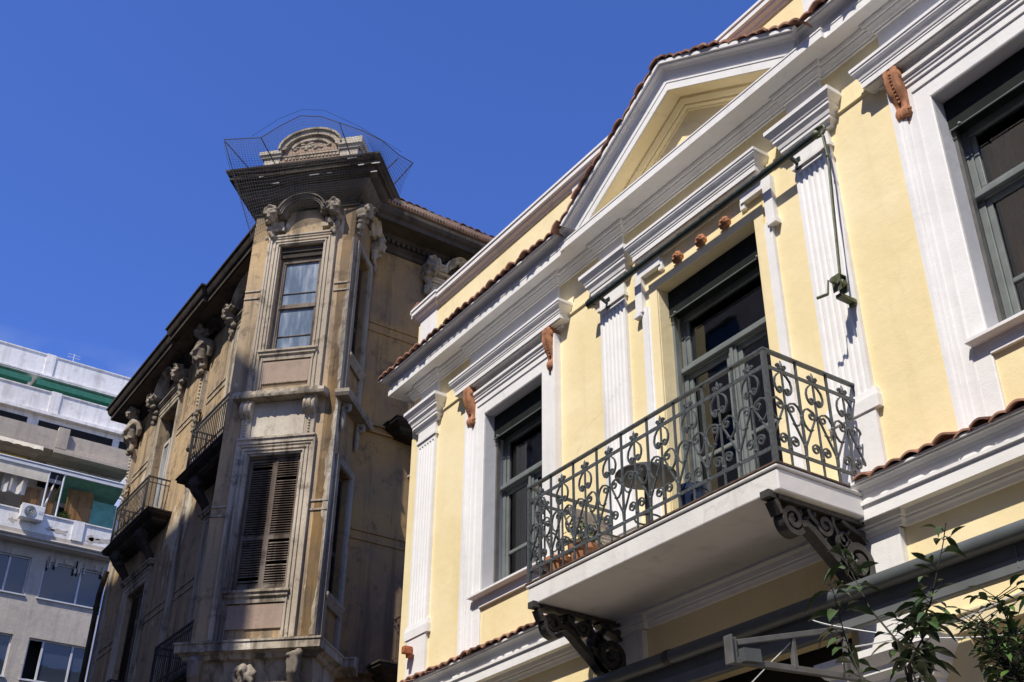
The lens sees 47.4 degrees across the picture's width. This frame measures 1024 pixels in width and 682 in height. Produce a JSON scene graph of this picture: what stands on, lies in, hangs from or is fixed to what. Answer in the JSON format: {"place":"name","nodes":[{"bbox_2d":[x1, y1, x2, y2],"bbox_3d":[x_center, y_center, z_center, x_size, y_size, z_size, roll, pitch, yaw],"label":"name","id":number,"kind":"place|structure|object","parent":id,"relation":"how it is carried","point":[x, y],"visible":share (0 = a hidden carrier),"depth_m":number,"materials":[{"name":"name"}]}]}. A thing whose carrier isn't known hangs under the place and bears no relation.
{"place":"outdoors","nodes":[
{"label":"outdoors","id":0,"kind":"place"},
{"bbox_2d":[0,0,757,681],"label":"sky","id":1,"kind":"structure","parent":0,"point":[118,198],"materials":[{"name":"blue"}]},
{"bbox_2d":[677,481,708,505],"bbox_3d":[1.490,1.317,9.532,0.276,0.247,0.280,20,-36,-28],"label":"flower pot","id":2,"kind":"object","parent":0,"point":[701,490],"visible":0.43,"depth_m":9.47,"materials":[{"name":"blue ceramic"}]},
{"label":"pavement","id":3,"kind":"structure","parent":0,"visible":0},
{"bbox_2d":[0,340,130,681],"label":"apartment block","id":4,"kind":"structure","parent":3,"relation":"on","point":[63,446],"depth_m":45.59,"materials":[{"name":"concrete"}]},
{"bbox_2d":[0,633,11,677],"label":"window","id":5,"kind":"structure","parent":4,"relation":"in","point":[5,639],"depth_m":42.33,"materials":[{"name":"metal"}]},
{"bbox_2d":[0,410,27,421],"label":"strip window","id":6,"kind":"structure","parent":4,"relation":"in","point":[2,413],"depth_m":49.21,"materials":[{"name":"black glass"}]},
{"bbox_2d":[0,473,28,494],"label":"laundry sheet","id":7,"kind":"object","parent":4,"relation":"hanging from","point":[15,484],"visible":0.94,"depth_m":45.09,"materials":[{"name":"fabric"}]},
{"bbox_2d":[0,552,31,595],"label":"window","id":8,"kind":"structure","parent":4,"relation":"in","point":[14,569],"depth_m":43.66,"materials":[{"name":"glass"}]},
{"bbox_2d":[18,502,45,523],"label":"air conditioner","id":9,"kind":"object","parent":4,"relation":"attached to","point":[31,512],"visible":1,"depth_m":44.04,"materials":[{"name":"plastic"}]},
{"bbox_2d":[18,638,84,681],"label":"window","id":10,"kind":"structure","parent":4,"relation":"in","point":[57,662],"depth_m":43.18,"materials":[{"name":"glass"}]},
{"bbox_2d":[55,510,69,518],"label":"balcony plant","id":11,"kind":"object","parent":4,"relation":"on","point":[65,515],"visible":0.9,"depth_m":45.28,"materials":[{"name":"green plant"}]},
{"bbox_2d":[36,562,101,610],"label":"window","id":12,"kind":"structure","parent":4,"relation":"in","point":[59,584],"depth_m":44.60,"materials":[{"name":"glass"}]},
{"bbox_2d":[38,420,112,445],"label":"strip window","id":13,"kind":"structure","parent":4,"relation":"in","point":[75,433],"depth_m":50.55,"materials":[{"name":"black glass"}]},
{"bbox_2d":[118,441,126,449],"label":"strip window","id":14,"kind":"structure","parent":4,"relation":"in","point":[122,445],"depth_m":51.39,"materials":[{"name":"black glass"}]},
{"bbox_2d":[78,127,494,681],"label":"old corner house","id":15,"kind":"structure","parent":3,"relation":"on","point":[259,534],"depth_m":23.94,"materials":[{"name":"paint"}]},
{"bbox_2d":[153,421,171,507],"bbox_3d":[-8.873,3.410,30.120,0.170,3.550,1.320,20,-36,-28],"label":"balcony door","id":16,"kind":"structure","parent":15,"relation":"in","point":[166,447],"depth_m":30.54,"materials":[{"name":"white wood"}]},
{"bbox_2d":[269,244,323,348],"bbox_3d":[-4.400,-0.858,23.993,0.783,2.609,0.783,20,-36,-28],"label":"bay window","id":17,"kind":"structure","parent":15,"relation":"in","point":[297,293],"depth_m":24.08,"materials":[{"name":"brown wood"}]},
{"bbox_2d":[224,109,412,237],"bbox_3d":[-4.211,-3.611,25.089,4.121,2.708,1.754,6,-32,-9],"label":"safety net","id":18,"kind":"object","parent":15,"relation":"attached to","point":[313,184],"visible":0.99,"depth_m":24.97,"materials":[{"name":"fabric"}]},
{"bbox_2d":[377,0,1023,681],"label":"yellow townhouse","id":19,"kind":"structure","parent":3,"relation":"on","point":[763,392],"depth_m":10.74,"materials":[{"name":"paint"}]},
{"bbox_2d":[401,645,412,658],"bbox_3d":[-1.304,3.850,14.451,0.156,0.150,0.140,20,-36,-28],"label":"rusty bracket","id":20,"kind":"object","parent":19,"relation":"attached to","point":[406,650],"visible":1,"depth_m":14.40,"materials":[{"name":"orange metal"}]},
{"bbox_2d":[457,333,561,655],"bbox_3d":[0.160,1.869,13.786,0.599,3.420,1.980,20,-36,-28],"label":"window","id":21,"kind":"structure","parent":19,"relation":"in","point":[482,582],"depth_m":14.14,"materials":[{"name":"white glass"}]},
{"bbox_2d":[544,554,570,572],"bbox_3d":[0.435,2.152,10.901,0.262,0.234,0.266,20,-36,-28],"label":"flower pot","id":22,"kind":"object","parent":19,"relation":"on","point":[557,562],"visible":0.38,"depth_m":10.85,"materials":[{"name":"ceramic"}]},
{"bbox_2d":[564,517,602,560],"bbox_3d":[0.649,1.894,10.761,0.363,0.532,0.368,3,-32,-3],"label":"flower pot","id":23,"kind":"object","parent":19,"relation":"on","point":[581,550],"visible":0.42,"depth_m":10.65,"materials":[{"name":"ceramic"}]},
{"bbox_2d":[567,507,619,545],"bbox_3d":[0.832,1.929,11.109,0.441,0.844,0.461,20,-36,-28],"label":"folding chair","id":24,"kind":"object","parent":19,"relation":"on","point":[605,539],"visible":0.26,"depth_m":11.30,"materials":[{"name":"metal"}]},
{"bbox_2d":[615,462,676,524],"bbox_3d":[1.226,1.587,10.526,0.570,0.842,0.570,20,-36,-28],"label":"cafe table","id":25,"kind":"object","parent":19,"relation":"on","point":[659,482],"visible":0.38,"depth_m":10.65,"materials":[{"name":"metal"}]},
{"bbox_2d":[634,174,806,519],"bbox_3d":[2.062,0.415,11.244,0.420,3.606,2.120,20,-36,-28],"label":"balcony door","id":26,"kind":"structure","parent":19,"relation":"in","point":[756,256],"depth_m":11.65,"materials":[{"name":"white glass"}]},
{"bbox_2d":[585,124,856,308],"bbox_3d":[1.829,-0.439,11.473,0.353,1.924,3.589,20,-36,-28],"label":"awning roller","id":27,"kind":"object","parent":19,"relation":"attached to","point":[838,280],"visible":1,"depth_m":11.14,"materials":[{"name":"black metal"}]},
{"bbox_2d":[723,626,866,681],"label":"metal bracket","id":28,"kind":"object","parent":19,"relation":"attached to","point":[750,657],"visible":0.88,"depth_m":8.18,"materials":[{"name":"grey metal"}]},
{"bbox_2d":[752,643,789,681],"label":"cable","id":29,"kind":"object","parent":28,"relation":"attached to","point":[772,660],"visible":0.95,"depth_m":8.27,"materials":[{"name":"white plastic"}]},
{"bbox_2d":[813,620,1019,638],"bbox_3d":[2.739,1.736,7.445,0.506,0.510,2.184,20,-36,-28],"label":"cable","id":30,"kind":"object","parent":28,"relation":"attached to","point":[893,634],"visible":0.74,"depth_m":7.61,"materials":[{"name":"white plastic"}]},
{"bbox_2d":[583,519,1023,681],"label":"shop awning","id":31,"kind":"object","parent":19,"relation":"attached to","point":[995,556],"visible":0.94,"depth_m":8.43,"materials":[{"name":"grey metal"}]},
{"bbox_2d":[855,591,1022,647],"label":"cable","id":32,"kind":"object","parent":19,"relation":"attached to","point":[1016,594],"visible":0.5,"depth_m":7.48,"materials":[{"name":"white plastic"}]},
{"bbox_2d":[887,0,1023,430],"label":"window","id":33,"kind":"structure","parent":19,"relation":"in","point":[985,96],"depth_m":9.39,"materials":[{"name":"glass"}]},
{"bbox_2d":[804,523,966,681],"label":"street tree","id":34,"kind":"object","parent":3,"relation":"on","point":[917,619],"visible":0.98,"depth_m":6.08,"materials":[{"name":"green plant"}]},
{"bbox_2d":[937,574,1023,681],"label":"street tree","id":35,"kind":"object","parent":3,"relation":"on","point":[1003,654],"visible":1,"depth_m":5.30,"materials":[{"name":"green plant"}]}
]}

